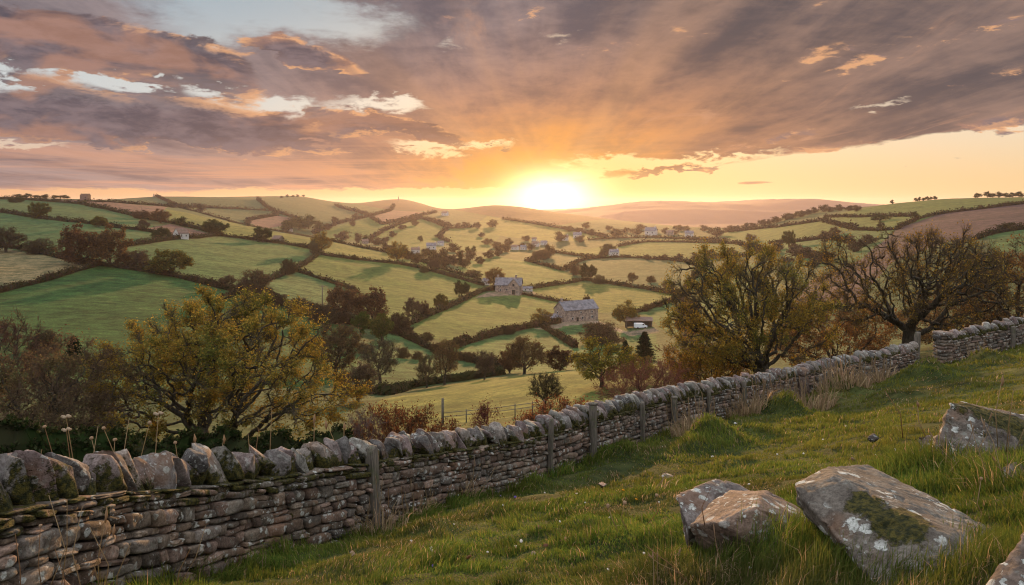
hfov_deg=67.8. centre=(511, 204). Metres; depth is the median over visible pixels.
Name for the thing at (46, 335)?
brown bush
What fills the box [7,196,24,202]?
dark bush
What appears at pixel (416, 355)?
hedge bush
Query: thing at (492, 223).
hedge tree
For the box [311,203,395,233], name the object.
hedge
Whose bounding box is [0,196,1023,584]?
terrain
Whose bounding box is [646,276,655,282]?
faded bush
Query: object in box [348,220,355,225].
hedge tree
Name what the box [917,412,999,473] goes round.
dry grass tuft
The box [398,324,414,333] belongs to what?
hedge bush
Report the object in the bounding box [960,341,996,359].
dry grass tuft
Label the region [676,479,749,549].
boulder
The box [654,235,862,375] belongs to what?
oak tree
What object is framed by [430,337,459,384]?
pale tree
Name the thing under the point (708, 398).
fence post
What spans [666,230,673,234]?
village house
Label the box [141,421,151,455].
dry stalk
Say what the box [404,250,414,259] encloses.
village tree
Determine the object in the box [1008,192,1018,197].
skyline tree
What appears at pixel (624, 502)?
dry stalk
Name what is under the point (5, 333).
bare tree
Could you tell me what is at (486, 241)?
village tree
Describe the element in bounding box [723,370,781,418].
dry grass tuft
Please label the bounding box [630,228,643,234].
brown tree
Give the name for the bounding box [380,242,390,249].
purple tree
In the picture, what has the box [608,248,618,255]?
white house
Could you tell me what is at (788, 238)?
lone tree
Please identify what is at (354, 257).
dark bush
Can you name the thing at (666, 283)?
faded tree
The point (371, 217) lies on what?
hedge
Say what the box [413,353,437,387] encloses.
thin tree
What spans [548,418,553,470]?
fence post
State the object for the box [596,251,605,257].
hedge tree
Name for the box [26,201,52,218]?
dark tree
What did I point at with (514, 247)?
village house
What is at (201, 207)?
hedge tree
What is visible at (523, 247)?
village house
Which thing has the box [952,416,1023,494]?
dry grass tuft
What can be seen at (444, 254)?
village tree
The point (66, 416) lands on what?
dry stalk
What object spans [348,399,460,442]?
bramble bush
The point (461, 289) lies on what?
dark tree
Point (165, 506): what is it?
dry stone wall
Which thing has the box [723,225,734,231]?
valley tree
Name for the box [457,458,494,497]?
dry grass tuft
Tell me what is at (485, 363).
grey tree
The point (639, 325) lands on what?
parked van
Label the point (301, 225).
copse tree
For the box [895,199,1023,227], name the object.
hedge
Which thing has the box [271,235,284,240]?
barn
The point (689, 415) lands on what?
dry grass tuft
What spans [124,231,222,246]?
hedge
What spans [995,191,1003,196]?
skyline tree
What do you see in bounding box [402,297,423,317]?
purple tree
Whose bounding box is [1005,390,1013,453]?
dry stalk
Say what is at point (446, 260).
village tree
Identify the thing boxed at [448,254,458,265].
village tree
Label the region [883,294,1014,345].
rust bush
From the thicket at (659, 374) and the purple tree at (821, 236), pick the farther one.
the purple tree at (821, 236)
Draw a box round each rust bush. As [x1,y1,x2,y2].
[763,290,906,365]
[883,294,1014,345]
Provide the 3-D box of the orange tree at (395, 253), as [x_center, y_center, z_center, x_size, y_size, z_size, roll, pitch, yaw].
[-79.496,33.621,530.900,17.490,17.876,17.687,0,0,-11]
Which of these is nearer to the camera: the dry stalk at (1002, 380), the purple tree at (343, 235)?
the dry stalk at (1002, 380)
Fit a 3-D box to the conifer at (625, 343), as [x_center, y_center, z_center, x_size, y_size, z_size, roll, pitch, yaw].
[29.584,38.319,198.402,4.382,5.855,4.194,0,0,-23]
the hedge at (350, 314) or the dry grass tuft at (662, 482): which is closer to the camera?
the dry grass tuft at (662, 482)
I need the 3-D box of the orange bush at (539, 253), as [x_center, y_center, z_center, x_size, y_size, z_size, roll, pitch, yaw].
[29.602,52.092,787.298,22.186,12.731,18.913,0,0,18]
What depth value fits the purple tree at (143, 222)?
526.53 m
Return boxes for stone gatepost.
[797,367,808,397]
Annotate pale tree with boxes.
[308,239,318,253]
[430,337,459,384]
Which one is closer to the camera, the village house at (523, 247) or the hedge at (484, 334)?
the hedge at (484, 334)
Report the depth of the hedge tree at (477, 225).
1445.81 m
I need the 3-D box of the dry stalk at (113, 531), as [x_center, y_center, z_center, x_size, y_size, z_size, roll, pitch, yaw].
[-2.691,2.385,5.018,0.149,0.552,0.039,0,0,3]
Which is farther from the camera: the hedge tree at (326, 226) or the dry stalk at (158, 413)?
the hedge tree at (326, 226)
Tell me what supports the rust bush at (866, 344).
on the terrain at (102, 302)
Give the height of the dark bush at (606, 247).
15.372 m
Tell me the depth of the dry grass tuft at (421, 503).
12.49 m
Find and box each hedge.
[0,195,217,232]
[0,207,157,231]
[0,241,121,267]
[0,258,99,292]
[0,413,353,461]
[85,197,171,207]
[117,263,241,293]
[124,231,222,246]
[154,193,229,219]
[166,202,272,210]
[214,286,240,302]
[221,232,322,251]
[227,219,482,279]
[236,283,401,332]
[243,207,279,225]
[256,196,299,224]
[258,250,320,283]
[295,265,360,292]
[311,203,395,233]
[319,249,486,285]
[334,203,371,214]
[360,365,505,395]
[368,215,474,238]
[369,209,436,224]
[398,330,503,366]
[405,283,494,324]
[425,216,452,225]
[437,226,451,241]
[457,315,560,345]
[502,216,607,236]
[521,290,571,301]
[524,249,601,259]
[524,254,598,270]
[524,276,690,294]
[540,321,578,347]
[587,234,729,240]
[599,251,751,261]
[611,296,671,315]
[616,237,752,246]
[682,258,698,290]
[725,217,858,231]
[766,234,857,244]
[823,211,913,217]
[852,224,900,230]
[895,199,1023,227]
[972,222,1023,239]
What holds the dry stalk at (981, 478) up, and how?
on the terrain at (102, 302)
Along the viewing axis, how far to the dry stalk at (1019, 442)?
7.20 m
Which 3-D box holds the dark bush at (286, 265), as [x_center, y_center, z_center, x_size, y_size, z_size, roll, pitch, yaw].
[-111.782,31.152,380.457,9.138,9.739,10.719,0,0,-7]
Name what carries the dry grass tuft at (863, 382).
on the terrain at (102, 302)
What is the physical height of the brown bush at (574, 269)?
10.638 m
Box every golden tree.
[565,333,636,386]
[612,298,640,326]
[621,353,654,381]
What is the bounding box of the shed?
[625,316,652,327]
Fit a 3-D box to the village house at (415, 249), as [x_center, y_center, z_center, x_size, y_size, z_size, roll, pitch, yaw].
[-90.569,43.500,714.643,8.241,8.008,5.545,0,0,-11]
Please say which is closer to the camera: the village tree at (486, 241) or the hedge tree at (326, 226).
the village tree at (486, 241)
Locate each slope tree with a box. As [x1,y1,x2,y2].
[564,225,573,231]
[574,228,583,231]
[581,222,591,227]
[586,229,595,234]
[636,224,645,228]
[673,225,681,230]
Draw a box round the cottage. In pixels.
[494,275,522,295]
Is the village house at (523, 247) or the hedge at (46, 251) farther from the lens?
the village house at (523, 247)
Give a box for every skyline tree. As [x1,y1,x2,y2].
[974,193,982,197]
[983,191,991,197]
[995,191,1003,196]
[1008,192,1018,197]
[1017,191,1023,196]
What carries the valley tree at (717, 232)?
on the terrain at (102, 302)
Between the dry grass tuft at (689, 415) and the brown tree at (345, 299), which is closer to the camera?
the dry grass tuft at (689, 415)
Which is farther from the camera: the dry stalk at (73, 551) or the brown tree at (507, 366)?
the brown tree at (507, 366)
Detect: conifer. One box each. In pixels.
[64,336,83,364]
[618,340,628,361]
[632,331,656,363]
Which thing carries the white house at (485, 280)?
on the terrain at (102, 302)
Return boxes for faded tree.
[626,272,637,282]
[661,280,675,288]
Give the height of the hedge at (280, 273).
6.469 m
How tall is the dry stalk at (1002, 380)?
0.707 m
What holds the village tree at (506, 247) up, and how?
on the terrain at (102, 302)
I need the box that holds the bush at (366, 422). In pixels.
[344,402,390,442]
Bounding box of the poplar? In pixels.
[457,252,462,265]
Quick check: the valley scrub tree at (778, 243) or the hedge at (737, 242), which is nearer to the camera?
the valley scrub tree at (778, 243)
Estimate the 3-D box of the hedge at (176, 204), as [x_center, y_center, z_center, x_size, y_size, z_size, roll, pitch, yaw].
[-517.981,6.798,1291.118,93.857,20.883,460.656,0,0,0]
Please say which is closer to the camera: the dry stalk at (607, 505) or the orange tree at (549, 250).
the dry stalk at (607, 505)
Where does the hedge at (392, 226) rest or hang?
on the terrain at (102, 302)
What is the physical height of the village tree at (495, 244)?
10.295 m
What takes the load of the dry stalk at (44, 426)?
on the terrain at (102, 302)
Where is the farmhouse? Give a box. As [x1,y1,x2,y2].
[541,298,598,321]
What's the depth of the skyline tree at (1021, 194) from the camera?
1000.78 m
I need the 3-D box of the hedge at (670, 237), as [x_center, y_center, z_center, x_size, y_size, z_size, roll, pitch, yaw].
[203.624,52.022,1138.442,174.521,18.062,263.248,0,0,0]
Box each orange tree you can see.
[309,231,333,250]
[386,241,409,260]
[485,266,504,285]
[529,307,553,322]
[544,243,554,256]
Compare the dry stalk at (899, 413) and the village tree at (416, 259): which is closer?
the dry stalk at (899, 413)
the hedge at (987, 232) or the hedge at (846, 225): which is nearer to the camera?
the hedge at (987, 232)
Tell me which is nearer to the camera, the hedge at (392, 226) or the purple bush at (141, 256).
the purple bush at (141, 256)
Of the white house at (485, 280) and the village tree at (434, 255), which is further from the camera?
the village tree at (434, 255)
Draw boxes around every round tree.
[90,216,108,226]
[175,216,187,225]
[433,292,447,305]
[670,288,690,306]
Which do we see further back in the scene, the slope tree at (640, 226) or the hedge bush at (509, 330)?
the slope tree at (640, 226)
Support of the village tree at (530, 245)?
on the terrain at (102, 302)
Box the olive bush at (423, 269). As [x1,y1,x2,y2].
[418,266,429,272]
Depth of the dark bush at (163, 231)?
477.28 m
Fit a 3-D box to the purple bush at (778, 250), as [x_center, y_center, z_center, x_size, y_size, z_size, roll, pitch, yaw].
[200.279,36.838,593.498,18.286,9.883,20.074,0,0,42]
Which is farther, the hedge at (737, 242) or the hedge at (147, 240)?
the hedge at (737, 242)
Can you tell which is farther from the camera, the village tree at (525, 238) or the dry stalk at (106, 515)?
the village tree at (525, 238)
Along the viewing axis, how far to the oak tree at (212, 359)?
42.40 m
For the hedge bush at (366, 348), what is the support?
on the terrain at (102, 302)
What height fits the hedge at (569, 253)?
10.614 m
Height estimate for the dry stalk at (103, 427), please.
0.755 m
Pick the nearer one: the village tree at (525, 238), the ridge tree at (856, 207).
the ridge tree at (856, 207)
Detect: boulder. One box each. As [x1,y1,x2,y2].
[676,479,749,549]
[690,490,808,559]
[795,464,990,584]
[918,435,932,452]
[930,401,1023,461]
[986,532,1023,584]
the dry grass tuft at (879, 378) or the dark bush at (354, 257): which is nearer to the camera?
the dry grass tuft at (879, 378)
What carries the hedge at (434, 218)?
on the terrain at (102, 302)
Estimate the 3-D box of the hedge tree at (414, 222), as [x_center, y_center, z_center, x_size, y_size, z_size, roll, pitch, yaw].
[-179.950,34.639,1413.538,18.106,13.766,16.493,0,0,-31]
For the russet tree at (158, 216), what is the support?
on the terrain at (102, 302)
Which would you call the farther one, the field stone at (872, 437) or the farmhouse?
the farmhouse
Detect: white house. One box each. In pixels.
[173,228,188,239]
[482,278,489,284]
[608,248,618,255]
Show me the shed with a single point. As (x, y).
(647, 321)
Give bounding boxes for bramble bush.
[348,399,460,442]
[465,392,503,428]
[505,392,592,424]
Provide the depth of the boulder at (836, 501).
4.41 m
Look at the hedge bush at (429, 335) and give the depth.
243.76 m
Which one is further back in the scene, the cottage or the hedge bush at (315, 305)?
the cottage
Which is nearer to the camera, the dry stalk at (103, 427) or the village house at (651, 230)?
the dry stalk at (103, 427)
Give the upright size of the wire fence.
2.458 m
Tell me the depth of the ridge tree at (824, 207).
1188.59 m
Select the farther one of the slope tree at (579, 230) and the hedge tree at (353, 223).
the slope tree at (579, 230)
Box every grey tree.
[0,226,27,251]
[358,338,400,383]
[474,349,494,379]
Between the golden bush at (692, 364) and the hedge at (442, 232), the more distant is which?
the hedge at (442, 232)
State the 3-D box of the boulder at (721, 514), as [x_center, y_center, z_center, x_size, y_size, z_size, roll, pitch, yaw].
[1.737,2.352,5.472,0.660,0.606,0.924,0,0,40]
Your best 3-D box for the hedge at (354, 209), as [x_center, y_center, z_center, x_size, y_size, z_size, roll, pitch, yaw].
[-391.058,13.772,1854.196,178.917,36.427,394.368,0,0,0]
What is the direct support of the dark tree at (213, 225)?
on the terrain at (102, 302)
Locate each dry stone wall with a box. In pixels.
[0,341,921,584]
[932,315,1023,363]
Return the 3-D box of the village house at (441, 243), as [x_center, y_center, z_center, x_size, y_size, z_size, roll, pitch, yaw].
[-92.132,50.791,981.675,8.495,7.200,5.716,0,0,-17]
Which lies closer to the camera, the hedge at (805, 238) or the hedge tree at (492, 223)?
the hedge at (805, 238)
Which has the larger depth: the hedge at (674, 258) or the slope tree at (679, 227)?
the slope tree at (679, 227)
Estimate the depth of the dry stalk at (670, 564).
4.60 m
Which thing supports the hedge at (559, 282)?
on the terrain at (102, 302)
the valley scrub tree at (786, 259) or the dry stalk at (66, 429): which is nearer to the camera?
the dry stalk at (66, 429)
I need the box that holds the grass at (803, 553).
[86,342,1023,584]
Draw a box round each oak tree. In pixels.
[43,283,371,441]
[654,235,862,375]
[802,220,1023,343]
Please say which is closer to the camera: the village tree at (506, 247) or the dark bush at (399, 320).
the dark bush at (399, 320)
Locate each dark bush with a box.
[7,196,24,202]
[149,226,172,237]
[266,291,289,306]
[279,257,297,274]
[350,254,359,259]
[388,312,410,335]
[599,242,615,254]
[994,222,1018,227]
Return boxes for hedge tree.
[196,203,206,212]
[323,223,332,229]
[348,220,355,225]
[387,231,397,236]
[410,219,419,225]
[473,222,481,228]
[486,219,498,226]
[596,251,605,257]
[642,303,651,310]
[643,254,651,259]
[658,254,668,259]
[705,249,718,256]
[725,247,737,254]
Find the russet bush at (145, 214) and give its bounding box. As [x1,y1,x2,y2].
[131,209,150,218]
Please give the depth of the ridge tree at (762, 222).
1236.75 m
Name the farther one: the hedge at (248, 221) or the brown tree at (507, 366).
the hedge at (248, 221)
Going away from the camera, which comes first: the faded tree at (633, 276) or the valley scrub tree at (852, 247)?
the valley scrub tree at (852, 247)
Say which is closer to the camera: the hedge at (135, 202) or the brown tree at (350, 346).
the brown tree at (350, 346)
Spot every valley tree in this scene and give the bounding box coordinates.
[680,225,690,231]
[698,225,710,230]
[707,227,726,235]
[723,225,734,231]
[745,233,756,241]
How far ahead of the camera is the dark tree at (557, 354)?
156.64 m
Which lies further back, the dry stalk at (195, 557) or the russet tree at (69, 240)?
the russet tree at (69, 240)
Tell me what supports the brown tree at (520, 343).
on the terrain at (102, 302)
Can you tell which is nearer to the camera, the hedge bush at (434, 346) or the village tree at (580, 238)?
the hedge bush at (434, 346)
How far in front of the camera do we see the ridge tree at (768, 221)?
1203.41 m
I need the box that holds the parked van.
[634,323,646,328]
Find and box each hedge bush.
[257,286,273,298]
[309,302,322,313]
[327,311,349,323]
[357,344,373,353]
[395,346,411,358]
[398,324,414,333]
[411,351,423,359]
[419,332,434,341]
[430,341,440,352]
[449,337,465,347]
[456,352,464,360]
[464,352,475,362]
[504,325,516,334]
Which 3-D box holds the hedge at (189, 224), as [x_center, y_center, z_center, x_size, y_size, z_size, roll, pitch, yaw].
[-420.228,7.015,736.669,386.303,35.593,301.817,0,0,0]
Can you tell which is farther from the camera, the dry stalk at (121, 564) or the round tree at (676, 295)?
the round tree at (676, 295)
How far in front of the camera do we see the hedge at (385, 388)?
148.52 m
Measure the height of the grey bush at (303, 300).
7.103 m
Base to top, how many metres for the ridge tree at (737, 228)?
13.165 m
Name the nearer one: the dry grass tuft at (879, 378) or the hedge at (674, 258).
the dry grass tuft at (879, 378)
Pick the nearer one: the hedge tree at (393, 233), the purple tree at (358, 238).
the purple tree at (358, 238)
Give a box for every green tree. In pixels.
[350,311,369,334]
[368,313,394,340]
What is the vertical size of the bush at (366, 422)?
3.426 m
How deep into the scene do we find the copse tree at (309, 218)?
1233.16 m
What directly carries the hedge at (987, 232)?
on the terrain at (102, 302)
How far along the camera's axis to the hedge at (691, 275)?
521.94 m
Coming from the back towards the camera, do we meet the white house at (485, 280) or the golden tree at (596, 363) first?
the white house at (485, 280)
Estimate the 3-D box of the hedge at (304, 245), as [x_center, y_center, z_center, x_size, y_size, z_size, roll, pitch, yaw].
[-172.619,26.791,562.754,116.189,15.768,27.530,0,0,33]
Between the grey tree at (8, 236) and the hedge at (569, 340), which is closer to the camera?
the hedge at (569, 340)
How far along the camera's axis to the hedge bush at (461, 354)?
203.11 m
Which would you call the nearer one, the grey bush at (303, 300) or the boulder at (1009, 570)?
the boulder at (1009, 570)
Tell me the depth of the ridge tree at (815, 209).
1176.62 m
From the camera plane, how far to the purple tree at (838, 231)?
639.51 m
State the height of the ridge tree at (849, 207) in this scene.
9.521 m
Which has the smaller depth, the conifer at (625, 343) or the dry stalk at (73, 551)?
the dry stalk at (73, 551)
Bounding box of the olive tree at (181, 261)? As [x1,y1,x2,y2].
[143,248,194,273]
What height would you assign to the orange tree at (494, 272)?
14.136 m
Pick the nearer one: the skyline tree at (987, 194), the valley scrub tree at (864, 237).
the valley scrub tree at (864, 237)
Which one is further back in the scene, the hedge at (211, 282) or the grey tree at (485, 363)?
the hedge at (211, 282)
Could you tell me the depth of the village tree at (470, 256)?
697.11 m
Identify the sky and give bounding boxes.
[0,0,1023,209]
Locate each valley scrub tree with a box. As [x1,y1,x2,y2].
[772,240,783,249]
[777,256,795,262]
[788,243,800,250]
[845,242,861,251]
[853,239,869,246]
[861,234,878,244]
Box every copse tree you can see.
[278,220,298,230]
[290,216,309,229]
[301,214,314,227]
[310,220,325,228]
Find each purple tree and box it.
[137,219,149,228]
[217,274,236,286]
[235,268,272,298]
[333,230,351,239]
[354,233,361,242]
[370,237,387,244]
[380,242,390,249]
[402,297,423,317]
[815,230,835,241]
[828,226,841,234]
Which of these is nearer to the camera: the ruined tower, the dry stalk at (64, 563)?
the dry stalk at (64, 563)
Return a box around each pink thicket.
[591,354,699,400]
[653,329,750,381]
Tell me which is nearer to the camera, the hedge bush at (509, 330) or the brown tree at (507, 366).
the brown tree at (507, 366)
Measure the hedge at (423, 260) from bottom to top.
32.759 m
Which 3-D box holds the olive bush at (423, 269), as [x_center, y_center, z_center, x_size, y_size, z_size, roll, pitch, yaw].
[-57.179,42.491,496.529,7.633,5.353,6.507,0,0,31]
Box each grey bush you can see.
[284,297,313,313]
[306,304,340,324]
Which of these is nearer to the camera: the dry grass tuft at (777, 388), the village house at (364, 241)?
the dry grass tuft at (777, 388)
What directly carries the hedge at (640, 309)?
on the terrain at (102, 302)
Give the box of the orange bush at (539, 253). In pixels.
[532,249,549,259]
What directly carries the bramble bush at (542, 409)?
on the terrain at (102, 302)
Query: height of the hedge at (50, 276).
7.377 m
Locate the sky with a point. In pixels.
(443, 104)
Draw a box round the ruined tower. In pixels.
[80,194,90,199]
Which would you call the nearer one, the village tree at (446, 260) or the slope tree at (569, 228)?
the village tree at (446, 260)
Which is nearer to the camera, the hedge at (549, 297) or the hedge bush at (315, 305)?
the hedge bush at (315, 305)
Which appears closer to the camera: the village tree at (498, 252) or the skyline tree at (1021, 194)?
the village tree at (498, 252)
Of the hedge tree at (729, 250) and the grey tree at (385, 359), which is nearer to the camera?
the grey tree at (385, 359)
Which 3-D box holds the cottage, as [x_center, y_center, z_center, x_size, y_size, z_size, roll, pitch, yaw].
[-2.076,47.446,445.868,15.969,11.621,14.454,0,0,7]
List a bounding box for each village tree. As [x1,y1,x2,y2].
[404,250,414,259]
[410,256,420,263]
[420,249,443,260]
[438,247,449,260]
[440,257,450,265]
[446,242,461,251]
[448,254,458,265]
[455,249,464,257]
[459,258,470,267]
[464,250,476,259]
[474,256,484,263]
[481,238,493,244]
[482,249,495,258]
[492,241,500,247]
[493,246,503,255]
[498,243,510,251]
[503,238,512,244]
[521,235,530,240]
[527,243,535,249]
[553,231,566,241]
[574,235,585,241]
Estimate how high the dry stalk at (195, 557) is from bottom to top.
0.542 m
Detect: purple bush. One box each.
[120,250,150,266]
[333,361,379,401]
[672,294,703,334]
[761,245,781,255]
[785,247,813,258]
[804,251,828,262]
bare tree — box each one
[0,303,58,406]
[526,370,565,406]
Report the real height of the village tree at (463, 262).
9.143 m
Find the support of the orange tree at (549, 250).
on the terrain at (102, 302)
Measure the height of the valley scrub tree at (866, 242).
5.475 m
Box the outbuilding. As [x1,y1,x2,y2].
[523,286,532,291]
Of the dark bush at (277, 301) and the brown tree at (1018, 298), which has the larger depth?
the dark bush at (277, 301)
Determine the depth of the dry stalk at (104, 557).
4.40 m
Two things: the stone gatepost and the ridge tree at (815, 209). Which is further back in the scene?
the ridge tree at (815, 209)
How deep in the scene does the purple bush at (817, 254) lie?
401.92 m
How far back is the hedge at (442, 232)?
1151.91 m
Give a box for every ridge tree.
[732,225,741,231]
[757,219,765,225]
[765,219,774,224]
[770,216,782,222]
[781,213,789,220]
[794,210,805,216]
[804,209,812,214]
[811,207,819,212]
[818,204,827,211]
[825,206,836,211]
[834,204,844,210]
[843,205,852,210]
[853,205,861,211]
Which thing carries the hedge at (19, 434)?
on the terrain at (102, 302)
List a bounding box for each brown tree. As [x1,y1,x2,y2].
[0,324,149,432]
[301,322,370,374]
[324,281,367,313]
[353,285,389,319]
[497,346,522,372]
[502,334,549,373]
[608,228,626,236]
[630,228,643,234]
[933,232,1023,323]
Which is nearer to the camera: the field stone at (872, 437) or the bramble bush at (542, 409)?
the field stone at (872, 437)
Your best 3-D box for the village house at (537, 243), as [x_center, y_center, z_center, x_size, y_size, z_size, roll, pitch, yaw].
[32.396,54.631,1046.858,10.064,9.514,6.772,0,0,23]
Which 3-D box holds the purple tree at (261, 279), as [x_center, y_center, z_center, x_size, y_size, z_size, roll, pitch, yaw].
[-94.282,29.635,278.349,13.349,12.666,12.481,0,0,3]
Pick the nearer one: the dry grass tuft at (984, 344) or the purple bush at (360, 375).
the dry grass tuft at (984, 344)
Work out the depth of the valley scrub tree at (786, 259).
469.30 m
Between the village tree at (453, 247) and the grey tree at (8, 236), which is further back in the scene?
the village tree at (453, 247)
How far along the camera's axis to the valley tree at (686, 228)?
1464.47 m
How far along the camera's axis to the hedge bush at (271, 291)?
283.40 m
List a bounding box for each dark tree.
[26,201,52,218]
[201,219,229,232]
[252,226,273,241]
[419,300,429,314]
[452,279,470,296]
[543,345,577,370]
[578,262,597,279]
[871,213,890,220]
[877,221,884,227]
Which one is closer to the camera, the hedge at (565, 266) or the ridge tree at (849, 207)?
the hedge at (565, 266)
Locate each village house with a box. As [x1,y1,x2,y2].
[362,238,368,243]
[411,246,419,253]
[426,241,436,249]
[437,241,443,245]
[441,211,448,215]
[511,245,518,249]
[520,244,526,249]
[532,240,539,246]
[573,231,581,237]
[644,226,657,234]
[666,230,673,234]
[684,231,693,236]
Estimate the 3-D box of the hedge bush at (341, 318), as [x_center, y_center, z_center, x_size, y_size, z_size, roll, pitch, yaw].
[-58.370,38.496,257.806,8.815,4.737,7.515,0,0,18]
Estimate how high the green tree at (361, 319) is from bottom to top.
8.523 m
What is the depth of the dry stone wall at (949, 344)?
35.27 m
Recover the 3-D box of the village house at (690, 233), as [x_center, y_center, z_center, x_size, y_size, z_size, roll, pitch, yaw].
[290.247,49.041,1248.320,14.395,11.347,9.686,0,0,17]
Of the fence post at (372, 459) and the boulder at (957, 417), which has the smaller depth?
the boulder at (957, 417)
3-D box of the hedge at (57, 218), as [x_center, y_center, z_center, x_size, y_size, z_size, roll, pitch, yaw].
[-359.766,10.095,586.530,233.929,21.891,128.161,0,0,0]
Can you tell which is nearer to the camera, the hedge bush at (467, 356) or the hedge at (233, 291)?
the hedge bush at (467, 356)
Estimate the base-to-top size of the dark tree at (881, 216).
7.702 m
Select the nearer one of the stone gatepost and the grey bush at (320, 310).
the stone gatepost
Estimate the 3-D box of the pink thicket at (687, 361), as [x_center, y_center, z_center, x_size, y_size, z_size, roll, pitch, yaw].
[15.692,12.657,61.684,8.592,6.478,7.678,0,0,0]
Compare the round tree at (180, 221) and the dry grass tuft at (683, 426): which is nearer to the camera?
the dry grass tuft at (683, 426)
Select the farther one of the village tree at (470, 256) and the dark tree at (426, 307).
the village tree at (470, 256)
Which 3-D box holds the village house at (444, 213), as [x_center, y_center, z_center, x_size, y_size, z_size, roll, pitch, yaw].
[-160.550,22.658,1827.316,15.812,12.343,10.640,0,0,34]
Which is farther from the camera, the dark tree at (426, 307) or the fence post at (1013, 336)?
the dark tree at (426, 307)
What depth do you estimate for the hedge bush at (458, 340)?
236.72 m
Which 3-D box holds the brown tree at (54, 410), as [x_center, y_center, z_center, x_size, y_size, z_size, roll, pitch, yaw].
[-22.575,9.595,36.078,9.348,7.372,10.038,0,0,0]
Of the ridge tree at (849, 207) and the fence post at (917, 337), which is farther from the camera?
the ridge tree at (849, 207)
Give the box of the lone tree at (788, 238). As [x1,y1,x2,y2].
[781,229,795,247]
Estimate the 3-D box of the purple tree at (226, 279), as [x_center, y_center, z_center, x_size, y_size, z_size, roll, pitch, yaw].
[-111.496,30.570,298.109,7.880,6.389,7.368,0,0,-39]
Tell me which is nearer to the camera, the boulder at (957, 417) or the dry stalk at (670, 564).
the dry stalk at (670, 564)
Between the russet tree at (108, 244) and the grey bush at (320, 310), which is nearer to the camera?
the grey bush at (320, 310)
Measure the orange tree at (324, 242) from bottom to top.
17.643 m
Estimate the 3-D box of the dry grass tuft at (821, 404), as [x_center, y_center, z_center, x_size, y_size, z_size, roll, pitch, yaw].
[10.654,6.751,27.555,3.132,1.733,2.342,0,0,0]
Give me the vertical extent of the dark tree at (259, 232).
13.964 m
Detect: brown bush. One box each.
[20,237,58,253]
[23,327,62,352]
[467,269,483,275]
[570,263,581,274]
[576,319,626,344]
[592,274,606,283]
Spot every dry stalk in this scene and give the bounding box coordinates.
[15,533,20,584]
[38,524,41,584]
[42,425,51,451]
[48,495,65,584]
[55,549,64,584]
[61,414,73,458]
[61,427,71,457]
[61,542,67,584]
[72,509,81,584]
[90,528,108,584]
[94,524,114,584]
[98,507,107,584]
[102,426,113,451]
[116,543,130,584]
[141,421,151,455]
[153,411,163,452]
[180,526,205,584]
[270,408,271,448]
[606,504,617,530]
[620,500,627,529]
[644,545,689,584]
[646,493,658,524]
[885,391,902,437]
[916,401,925,436]
[977,477,982,514]
[995,375,1003,448]
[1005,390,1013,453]
[1014,430,1023,455]
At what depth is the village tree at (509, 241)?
1069.62 m
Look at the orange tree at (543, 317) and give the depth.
314.66 m
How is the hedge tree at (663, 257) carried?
on the terrain at (102, 302)
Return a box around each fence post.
[365,444,380,528]
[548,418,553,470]
[588,402,597,456]
[640,401,644,441]
[671,396,677,427]
[706,387,711,417]
[741,381,746,405]
[914,332,920,357]
[1010,326,1015,348]
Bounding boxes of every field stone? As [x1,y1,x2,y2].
[867,433,878,442]
[1002,462,1023,476]
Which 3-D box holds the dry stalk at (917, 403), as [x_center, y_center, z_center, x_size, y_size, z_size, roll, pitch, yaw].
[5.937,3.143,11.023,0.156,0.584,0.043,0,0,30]
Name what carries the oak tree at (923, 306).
on the terrain at (102, 302)
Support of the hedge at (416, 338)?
on the terrain at (102, 302)
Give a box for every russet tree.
[52,222,101,264]
[85,222,133,262]
[148,208,171,222]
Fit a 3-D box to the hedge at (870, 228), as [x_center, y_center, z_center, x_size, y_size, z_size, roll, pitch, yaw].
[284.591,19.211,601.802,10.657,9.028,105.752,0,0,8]
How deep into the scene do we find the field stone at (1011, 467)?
6.30 m
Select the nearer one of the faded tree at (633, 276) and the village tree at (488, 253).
the faded tree at (633, 276)
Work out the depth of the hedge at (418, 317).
346.79 m
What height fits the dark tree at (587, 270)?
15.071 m
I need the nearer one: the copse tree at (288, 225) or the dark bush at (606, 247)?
the dark bush at (606, 247)
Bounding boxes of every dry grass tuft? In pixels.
[336,476,413,536]
[398,477,451,515]
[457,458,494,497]
[627,523,730,584]
[640,471,679,487]
[660,392,716,437]
[672,398,700,427]
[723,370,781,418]
[751,374,805,403]
[776,368,848,410]
[811,346,875,389]
[854,356,899,383]
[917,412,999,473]
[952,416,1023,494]
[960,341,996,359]
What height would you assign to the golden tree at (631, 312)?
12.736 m
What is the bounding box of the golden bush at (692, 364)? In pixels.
[661,342,751,382]
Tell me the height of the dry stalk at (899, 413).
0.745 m
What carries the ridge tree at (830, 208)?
on the terrain at (102, 302)
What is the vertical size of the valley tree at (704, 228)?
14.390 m
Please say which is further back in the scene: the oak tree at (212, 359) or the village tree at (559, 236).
the village tree at (559, 236)
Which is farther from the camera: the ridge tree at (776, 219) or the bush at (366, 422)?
the ridge tree at (776, 219)
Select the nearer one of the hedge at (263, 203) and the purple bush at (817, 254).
the purple bush at (817, 254)
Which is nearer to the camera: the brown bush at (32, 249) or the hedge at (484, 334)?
the hedge at (484, 334)
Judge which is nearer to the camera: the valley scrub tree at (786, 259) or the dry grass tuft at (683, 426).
the dry grass tuft at (683, 426)
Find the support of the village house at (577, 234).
on the terrain at (102, 302)
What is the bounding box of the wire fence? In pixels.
[441,398,544,424]
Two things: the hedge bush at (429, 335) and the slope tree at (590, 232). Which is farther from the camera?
the slope tree at (590, 232)
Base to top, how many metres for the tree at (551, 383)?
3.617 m

